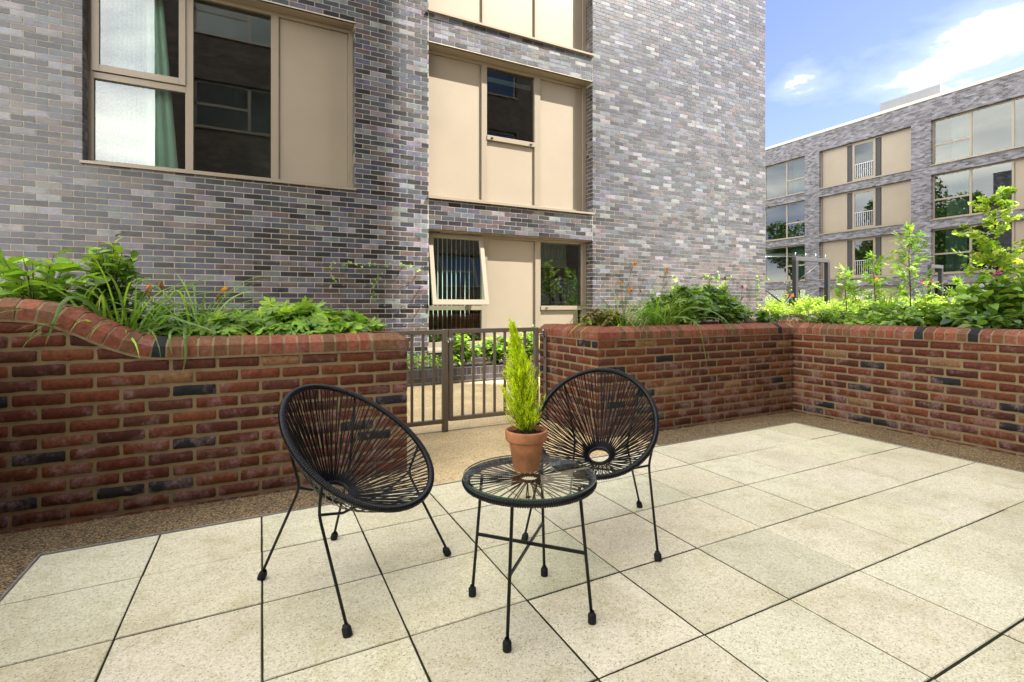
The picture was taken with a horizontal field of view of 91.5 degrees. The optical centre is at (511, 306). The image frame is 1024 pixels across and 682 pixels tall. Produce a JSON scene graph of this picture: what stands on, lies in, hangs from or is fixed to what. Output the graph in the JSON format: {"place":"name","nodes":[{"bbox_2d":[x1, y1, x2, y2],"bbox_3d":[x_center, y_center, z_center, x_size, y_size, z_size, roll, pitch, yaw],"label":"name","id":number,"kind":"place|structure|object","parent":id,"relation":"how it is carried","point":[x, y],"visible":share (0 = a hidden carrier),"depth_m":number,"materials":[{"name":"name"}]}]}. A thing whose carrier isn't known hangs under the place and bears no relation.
{"place":"outdoors","nodes":[
{"label":"outdoors","id":0,"kind":"place"},
{"bbox_2d":[0,0,764,366],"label":"apartment building","id":1,"kind":"structure","parent":0,"point":[504,162],"depth_m":8.03,"materials":[{"name":"grey brick"}]},
{"bbox_2d":[79,0,355,190],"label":"window","id":2,"kind":"structure","parent":1,"relation":"in","point":[218,88],"depth_m":7.29,"materials":[{"name":"clear glass"}]},
{"bbox_2d":[235,0,341,26],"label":"window","id":3,"kind":"structure","parent":1,"relation":"in","point":[258,0],"depth_m":7.98,"materials":[{"name":"glass"}]},
{"bbox_2d":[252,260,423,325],"bbox_3d":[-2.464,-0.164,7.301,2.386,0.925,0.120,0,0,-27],"label":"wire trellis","id":4,"kind":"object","parent":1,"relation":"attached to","point":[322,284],"visible":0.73,"depth_m":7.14,"materials":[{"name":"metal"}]},
{"bbox_2d":[327,261,423,300],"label":"climbing plant","id":5,"kind":"object","parent":4,"relation":"attached to","point":[356,264],"visible":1,"depth_m":7.43,"materials":[{"name":"green plant"}]},
{"bbox_2d":[428,229,589,352],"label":"window","id":6,"kind":"structure","parent":1,"relation":"in","point":[476,280],"depth_m":9.09,"materials":[{"name":"clear glass"}]},
{"bbox_2d":[428,42,594,214],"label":"window","id":7,"kind":"structure","parent":1,"relation":"in","point":[498,134],"depth_m":8.91,"materials":[{"name":"clear glass"}]},
{"bbox_2d":[428,0,594,56],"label":"window","id":8,"kind":"structure","parent":1,"relation":"in","point":[557,23],"depth_m":9.02,"materials":[{"name":"beige metal"}]},
{"bbox_2d":[595,273,763,321],"bbox_3d":[3.662,-0.164,10.383,4.646,0.925,0.120,0,0,-27],"label":"wire trellis","id":9,"kind":"object","parent":1,"relation":"attached to","point":[611,305],"visible":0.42,"depth_m":9.79,"materials":[{"name":"metal"}]},
{"bbox_2d":[703,271,731,288],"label":"climbing plant","id":10,"kind":"object","parent":9,"relation":"attached to","point":[713,277],"visible":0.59,"depth_m":10.71,"materials":[{"name":"green plant"}]},
{"bbox_2d":[756,275,769,310],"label":"climbing plant","id":11,"kind":"object","parent":9,"relation":"attached to","point":[759,290],"visible":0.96,"depth_m":11.28,"materials":[{"name":"green plant"}]},
{"bbox_2d":[407,377,541,434],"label":"path","id":12,"kind":"structure","parent":0,"point":[468,423],"depth_m":5.72,"materials":[{"name":"stone"}]},
{"bbox_2d":[0,423,1023,681],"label":"patio paving","id":13,"kind":"structure","parent":0,"point":[970,573],"depth_m":2.01,"materials":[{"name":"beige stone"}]},
{"bbox_2d":[257,383,450,637],"bbox_3d":[-0.668,0.742,2.106,0.667,0.791,0.652,0,0,26],"label":"cord chair","id":14,"kind":"object","parent":13,"relation":"on","point":[323,482],"visible":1,"depth_m":2.18,"materials":[{"name":"black plastic"}]},
{"bbox_2d":[462,455,596,652],"bbox_3d":[0.064,0.879,1.868,0.504,0.504,0.503,0,0,-27],"label":"side table","id":15,"kind":"object","parent":13,"relation":"on","point":[580,495],"visible":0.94,"depth_m":1.81,"materials":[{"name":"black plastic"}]},
{"bbox_2d":[499,318,547,472],"bbox_3d":[0.042,0.333,1.919,0.187,0.585,0.174,0,0,-27],"label":"potted conifer","id":16,"kind":"object","parent":15,"relation":"on","point":[526,436],"visible":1,"depth_m":1.89,"materials":[{"name":"plant"}]},
{"bbox_2d":[521,368,661,560],"bbox_3d":[0.435,0.742,2.565,0.652,0.791,0.667,0,0,17],"label":"cord chair","id":17,"kind":"object","parent":13,"relation":"on","point":[607,448],"visible":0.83,"depth_m":2.66,"materials":[{"name":"black plastic"}]},
{"bbox_2d":[0,411,1023,601],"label":"gravel strip","id":18,"kind":"object","parent":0,"point":[20,551],"depth_m":2.81,"materials":[{"name":"gravel"}]},
{"bbox_2d":[0,422,1023,600],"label":"edging strip","id":19,"kind":"object","parent":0,"point":[18,578],"visible":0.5,"depth_m":2.68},
{"bbox_2d":[367,420,659,492],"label":"gateway path","id":20,"kind":"structure","parent":0,"point":[454,455],"depth_m":3.95,"materials":[{"name":"stone"}]},
{"bbox_2d":[391,329,447,431],"bbox_3d":[-0.864,0.672,4.390,0.622,0.935,0.050,0,0,-27],"label":"railing panel","id":21,"kind":"object","parent":20,"relation":"on","point":[443,421],"visible":0.68,"depth_m":4.46,"materials":[{"name":"brown metal"}]},
{"bbox_2d":[765,67,1023,312],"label":"apartment building","id":22,"kind":"structure","parent":0,"point":[932,161],"depth_m":29.15,"materials":[{"name":"grey brick"}]},
{"bbox_2d":[765,288,804,312],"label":"window","id":23,"kind":"structure","parent":22,"relation":"in","point":[775,292],"depth_m":38.93,"materials":[{"name":"glass"}]},
{"bbox_2d":[765,244,804,282],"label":"window","id":24,"kind":"structure","parent":22,"relation":"in","point":[778,269],"depth_m":38.41,"materials":[{"name":"clear glass"}]},
{"bbox_2d":[765,201,804,241],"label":"window","id":25,"kind":"structure","parent":22,"relation":"in","point":[786,221],"depth_m":38.06,"materials":[{"name":"clear glass"}]},
{"bbox_2d":[765,157,804,200],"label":"window","id":26,"kind":"structure","parent":22,"relation":"in","point":[784,179],"depth_m":37.45,"materials":[{"name":"clear glass"}]},
{"bbox_2d":[818,233,910,279],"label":"window","id":27,"kind":"structure","parent":22,"relation":"in","point":[850,252],"depth_m":31.52,"materials":[{"name":"beige metal"}]},
{"bbox_2d":[818,180,910,234],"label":"window","id":28,"kind":"structure","parent":22,"relation":"in","point":[889,204],"depth_m":31.27,"materials":[{"name":"beige metal"}]},
{"bbox_2d":[818,127,910,189],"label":"window","id":29,"kind":"structure","parent":22,"relation":"in","point":[890,153],"depth_m":31.27,"materials":[{"name":"beige metal"}]},
{"bbox_2d":[821,285,909,307],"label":"window","id":30,"kind":"structure","parent":22,"relation":"in","point":[869,288],"depth_m":30.82,"materials":[{"name":"beige metal"}]},
{"bbox_2d":[933,282,1014,301],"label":"window","id":31,"kind":"structure","parent":22,"relation":"in","point":[935,290],"depth_m":27.66,"materials":[{"name":"beige metal"}]},
{"bbox_2d":[930,158,1023,220],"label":"window","id":32,"kind":"structure","parent":22,"relation":"in","point":[952,191],"depth_m":27.07,"materials":[{"name":"clear glass"}]},
{"bbox_2d":[930,96,1023,165],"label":"window","id":33,"kind":"structure","parent":22,"relation":"in","point":[998,127],"depth_m":27.08,"materials":[{"name":"glass"}]},
{"bbox_2d":[933,219,1023,274],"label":"window","id":34,"kind":"structure","parent":22,"relation":"in","point":[944,240],"depth_m":27.15,"materials":[{"name":"glass"}]},
{"bbox_2d":[765,0,1023,147],"label":"sky","id":35,"kind":"structure","parent":0,"point":[829,63],"materials":[{"name":"blue"}]},
{"bbox_2d":[918,280,935,314],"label":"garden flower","id":36,"kind":"object","parent":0,"point":[931,281],"visible":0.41,"depth_m":7.40,"materials":[{"name":"green plant"}]},
{"bbox_2d":[943,277,968,304],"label":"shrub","id":37,"kind":"object","parent":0,"point":[957,281],"visible":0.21,"depth_m":7.19,"materials":[{"name":"green plant"}]},
{"label":"ground","id":38,"kind":"structure","parent":0,"visible":0},
{"bbox_2d":[0,297,408,534],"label":"planter wall","id":39,"kind":"structure","parent":38,"relation":"on","point":[103,421],"depth_m":2.78,"materials":[{"name":"red brick"}]},
{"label":"planter soil","id":40,"kind":"structure","parent":39,"relation":"in","visible":0},
{"bbox_2d":[0,248,110,304],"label":"broadleaf shrub","id":41,"kind":"object","parent":40,"relation":"on","point":[14,285],"visible":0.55,"depth_m":2.75,"materials":[{"name":"green plant"}]},
{"bbox_2d":[26,284,150,339],"bbox_3d":[-2.638,0.068,2.957,0.936,0.546,0.953,0,0,-27],"label":"daylily","id":42,"kind":"object","parent":40,"relation":"on","point":[88,297],"visible":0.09,"depth_m":2.89,"materials":[{"name":"green plant"}]},
{"bbox_2d":[63,232,158,320],"bbox_3d":[-2.561,-0.107,3.174,0.555,0.749,0.521,0,0,-27],"label":"broadleaf shrub","id":43,"kind":"object","parent":40,"relation":"on","point":[118,267],"visible":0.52,"depth_m":3.14,"materials":[{"name":"green plant"}]},
{"bbox_2d":[0,252,233,358],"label":"daylily","id":44,"kind":"object","parent":40,"relation":"on","point":[135,315],"visible":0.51,"depth_m":2.90,"materials":[{"name":"green plant"}]},
{"bbox_2d":[106,300,209,335],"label":"shrub","id":45,"kind":"object","parent":40,"relation":"on","point":[140,319],"visible":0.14,"depth_m":3.35,"materials":[{"name":"green plant"}]},
{"bbox_2d":[107,276,272,370],"bbox_3d":[-2.000,0.066,3.196,1.134,0.634,1.038,0,0,1],"label":"daylily","id":46,"kind":"object","parent":40,"relation":"on","point":[202,316],"visible":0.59,"depth_m":3.11,"materials":[{"name":"green plant"}]},
{"bbox_2d":[175,295,386,335],"bbox_3d":[-1.548,0.103,3.477,1.358,0.361,0.764,0,0,-27],"label":"geranium","id":47,"kind":"object","parent":40,"relation":"on","point":[304,316],"visible":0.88,"depth_m":3.31,"materials":[{"name":"green plant"}]},
{"bbox_2d":[407,362,539,386],"bbox_3d":[-0.645,1.048,7.518,13.825,0.285,0.109,0,0,-27],"label":"planter","id":48,"kind":"object","parent":38,"relation":"on","point":[456,375],"visible":0.06,"depth_m":7.39,"materials":[{"name":"grey brick"}]},
{"bbox_2d":[407,360,539,369],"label":"planter soil","id":49,"kind":"structure","parent":48,"relation":"in","point":[477,364],"depth_m":8.10,"materials":[{"name":"brown soil"}]},
{"bbox_2d":[407,352,456,368],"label":"ground cover","id":50,"kind":"object","parent":49,"relation":"on","point":[415,359],"visible":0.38,"depth_m":7.45,"materials":[{"name":"green plant"}]},
{"bbox_2d":[453,334,482,366],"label":"leafy shrub","id":51,"kind":"object","parent":49,"relation":"on","point":[457,351],"visible":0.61,"depth_m":7.61,"materials":[{"name":"green plant"}]},
{"bbox_2d":[475,335,510,364],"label":"leafy shrub","id":52,"kind":"object","parent":49,"relation":"on","point":[499,351],"visible":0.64,"depth_m":7.89,"materials":[{"name":"green plant"}]},
{"bbox_2d":[508,324,539,360],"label":"leafy shrub","id":53,"kind":"object","parent":49,"relation":"on","point":[529,346],"visible":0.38,"depth_m":8.15,"materials":[{"name":"green plant"}]},
{"bbox_2d":[407,419,542,435],"bbox_3d":[-0.694,1.154,4.495,3.200,0.052,0.015,0,0,-27],"label":"threshold strip","id":54,"kind":"object","parent":38,"relation":"on","point":[467,428],"visible":0.07,"depth_m":4.63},
{"bbox_2d":[539,318,1023,456],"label":"planter wall","id":55,"kind":"structure","parent":38,"relation":"on","point":[961,385],"depth_m":4.60,"materials":[{"name":"red brick"}]},
{"bbox_2d":[543,330,546,419],"bbox_3d":[0.326,0.688,4.989,0.021,0.905,0.044,0,0,-27],"label":"gate post","id":56,"kind":"object","parent":55,"relation":"attached to","point":[545,365],"visible":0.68,"depth_m":4.97,"materials":[{"name":"brown metal"}]},
{"bbox_2d":[444,327,544,420],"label":"gate","id":57,"kind":"structure","parent":56,"relation":"attached to","point":[450,339],"depth_m":4.68,"materials":[{"name":"brown metal"}]},
{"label":"planter soil","id":58,"kind":"structure","parent":55,"relation":"in","visible":0},
{"bbox_2d":[760,299,797,319],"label":"perennial","id":59,"kind":"object","parent":58,"relation":"in","point":[781,312],"visible":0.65,"depth_m":9.53,"materials":[{"name":"green plant"}]},
{"bbox_2d":[776,314,815,324],"bbox_3d":[3.407,0.178,6.022,0.904,0.174,0.584,0,0,-27],"label":"lavender mound","id":60,"kind":"object","parent":58,"relation":"on","point":[792,316],"visible":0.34,"depth_m":5.92,"materials":[{"name":"green plant"}]},
{"bbox_2d":[780,298,824,318],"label":"perennial","id":61,"kind":"object","parent":58,"relation":"in","point":[801,309],"visible":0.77,"depth_m":8.92,"materials":[{"name":"green plant"}]},
{"bbox_2d":[803,301,843,316],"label":"perennial","id":62,"kind":"object","parent":58,"relation":"in","point":[821,306],"visible":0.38,"depth_m":8.64,"materials":[{"name":"green plant"}]},
{"bbox_2d":[800,309,864,323],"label":"shrub","id":63,"kind":"object","parent":58,"relation":"on","point":[827,318],"visible":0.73,"depth_m":5.60,"materials":[{"name":"green plant"}]},
{"bbox_2d":[825,263,860,315],"bbox_3d":[5.066,-0.204,7.635,0.497,0.940,0.489,0,0,25],"label":"rowan sapling","id":64,"kind":"object","parent":58,"relation":"on","point":[847,285],"visible":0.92,"depth_m":7.60,"materials":[{"name":"green plant"}]},
{"bbox_2d":[834,299,880,317],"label":"perennial","id":65,"kind":"object","parent":58,"relation":"on","point":[856,308],"visible":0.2,"depth_m":8.16,"materials":[{"name":"green plant"}]},
{"bbox_2d":[827,311,906,325],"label":"broadleaf shrub","id":66,"kind":"object","parent":58,"relation":"on","point":[884,320],"visible":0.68,"depth_m":5.02,"materials":[{"name":"green plant"}]},
{"bbox_2d":[851,250,891,310],"bbox_3d":[5.333,-0.290,7.290,0.578,1.110,0.528,0,0,-3],"label":"rowan sapling","id":67,"kind":"object","parent":58,"relation":"on","point":[878,266],"visible":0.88,"depth_m":7.28,"materials":[{"name":"green plant"}]},
{"bbox_2d":[867,294,899,311],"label":"iris clump","id":68,"kind":"object","parent":58,"relation":"on","point":[891,303],"visible":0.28,"depth_m":6.94,"materials":[{"name":"green plant"}]},
{"bbox_2d":[852,304,922,325],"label":"shrub","id":69,"kind":"object","parent":58,"relation":"on","point":[870,308],"visible":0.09,"depth_m":5.91,"materials":[{"name":"green plant"}]},
{"bbox_2d":[873,222,944,312],"bbox_3d":[5.513,-0.452,6.926,0.749,1.434,0.762,0,0,-27],"label":"rowan sapling","id":70,"kind":"object","parent":58,"relation":"on","point":[911,243],"visible":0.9,"depth_m":6.87,"materials":[{"name":"green plant"}]},
{"bbox_2d":[859,296,1004,326],"bbox_3d":[4.153,0.085,5.000,1.267,0.371,1.253,0,0,-27],"label":"broadleaf shrub","id":71,"kind":"object","parent":58,"relation":"on","point":[910,315],"visible":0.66,"depth_m":4.83,"materials":[{"name":"green plant"}]},
{"bbox_2d":[914,279,1023,324],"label":"broadleaf shrub","id":72,"kind":"object","parent":58,"relation":"on","point":[960,289],"visible":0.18,"depth_m":4.81,"materials":[{"name":"green plant"}]},
{"bbox_2d":[940,303,1023,328],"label":"broadleaf shrub","id":73,"kind":"object","parent":58,"relation":"on","point":[1001,321],"visible":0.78,"depth_m":4.30,"materials":[{"name":"green plant"}]},
{"bbox_2d":[949,259,1023,319],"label":"broadleaf shrub","id":74,"kind":"object","parent":58,"relation":"on","point":[1001,286],"visible":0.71,"depth_m":4.59,"materials":[{"name":"green plant"}]},
{"bbox_2d":[951,185,1023,281],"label":"maple tree","id":75,"kind":"object","parent":58,"relation":"on","point":[996,254],"visible":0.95,"depth_m":5.95,"materials":[{"name":"green plant"}]},
{"bbox_2d":[991,270,1001,281],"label":"garden flower","id":76,"kind":"object","parent":58,"relation":"on","point":[998,272],"visible":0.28,"depth_m":5.71,"materials":[{"name":"pink plant"}]},
{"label":"planter soil","id":77,"kind":"structure","parent":55,"relation":"in","visible":0},
{"bbox_2d":[572,308,631,325],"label":"wilting plant","id":78,"kind":"object","parent":77,"relation":"on","point":[602,318],"visible":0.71,"depth_m":4.76,"materials":[{"name":"green plant"}]},
{"bbox_2d":[564,261,682,332],"bbox_3d":[1.073,-0.080,4.898,1.248,0.774,1.199,0,0,-8],"label":"daylily","id":79,"kind":"object","parent":77,"relation":"on","point":[624,323],"visible":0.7,"depth_m":4.81,"materials":[{"name":"green plant"}]},
{"bbox_2d":[604,267,732,369],"bbox_3d":[1.521,0.108,5.034,1.397,1.034,1.276,0,0,-27],"label":"daylily","id":80,"kind":"object","parent":77,"relation":"on","point":[655,317],"visible":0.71,"depth_m":4.89,"materials":[{"name":"green plant"}]},
{"bbox_2d":[636,283,757,324],"bbox_3d":[2.011,0.004,5.413,1.610,0.524,0.691,0,0,-27],"label":"geranium","id":81,"kind":"object","parent":77,"relation":"on","point":[736,312],"visible":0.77,"depth_m":5.28,"materials":[{"name":"green plant"}]},
{"bbox_2d":[718,286,728,323],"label":"leafy plant","id":82,"kind":"object","parent":77,"relation":"on","point":[724,288],"visible":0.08,"depth_m":5.65,"materials":[{"name":"green plant"}]},
{"bbox_2d":[753,309,786,322],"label":"leafy plant","id":83,"kind":"object","parent":77,"relation":"on","point":[764,316],"visible":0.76,"depth_m":5.69,"materials":[{"name":"green plant"}]},
{"bbox_2d":[765,253,829,314],"bbox_3d":[5.979,-0.082,12.265,4.707,2.524,0.931,0,0,-8],"label":"steel frame","id":84,"kind":"object","parent":38,"relation":"on","point":[796,259],"visible":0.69,"depth_m":12.58,"materials":[{"name":"silver metal"}]},
{"bbox_2d":[927,264,942,299],"bbox_3d":[12.620,-0.030,14.856,0.700,2.420,0.100,0,0,-27],"label":"steel frame","id":85,"kind":"object","parent":38,"relation":"on","point":[940,276],"visible":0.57,"depth_m":14.93,"materials":[{"name":"grey metal"}]},
{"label":"garden soil","id":86,"kind":"structure","parent":0,"visible":0},
{"bbox_2d":[765,295,788,313],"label":"perennial","id":87,"kind":"object","parent":86,"relation":"on","point":[772,300],"visible":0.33,"depth_m":13.33,"materials":[{"name":"green plant"}]},
{"bbox_2d":[770,289,810,310],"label":"perennial","id":88,"kind":"object","parent":86,"relation":"on","point":[803,298],"visible":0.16,"depth_m":14.08,"materials":[{"name":"green plant"}]},
{"bbox_2d":[782,282,802,314],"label":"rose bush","id":89,"kind":"object","parent":86,"relation":"on","point":[789,295],"visible":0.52,"depth_m":12.88,"materials":[{"name":"green plant"}]},
{"bbox_2d":[798,295,838,314],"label":"perennial","id":90,"kind":"object","parent":86,"relation":"on","point":[819,300],"visible":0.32,"depth_m":13.09,"materials":[{"name":"green plant"}]},
{"bbox_2d":[819,296,856,313],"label":"perennial","id":91,"kind":"object","parent":86,"relation":"on","point":[836,300],"visible":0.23,"depth_m":12.89,"materials":[{"name":"green plant"}]},
{"bbox_2d":[842,293,874,307],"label":"perennial","id":92,"kind":"object","parent":86,"relation":"on","point":[860,300],"visible":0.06,"depth_m":13.11,"materials":[{"name":"green plant"}]},
{"bbox_2d":[867,296,913,304],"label":"perennial","id":93,"kind":"object","parent":86,"relation":"on","point":[903,301],"visible":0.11,"depth_m":13.60,"materials":[{"name":"green plant"}]},
{"bbox_2d":[899,293,946,305],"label":"perennial","id":94,"kind":"object","parent":86,"relation":"on","point":[934,299],"visible":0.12,"depth_m":13.63,"materials":[{"name":"green plant"}]},
{"bbox_2d":[903,298,947,309],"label":"perennial","id":95,"kind":"object","parent":86,"relation":"on","point":[936,302],"visible":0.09,"depth_m":7.89,"materials":[{"name":"green plant"}]},
{"bbox_2d":[929,294,959,305],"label":"perennial","id":96,"kind":"object","parent":86,"relation":"on","point":[941,301],"visible":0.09,"depth_m":13.55,"materials":[{"name":"green plant"}]}
]}

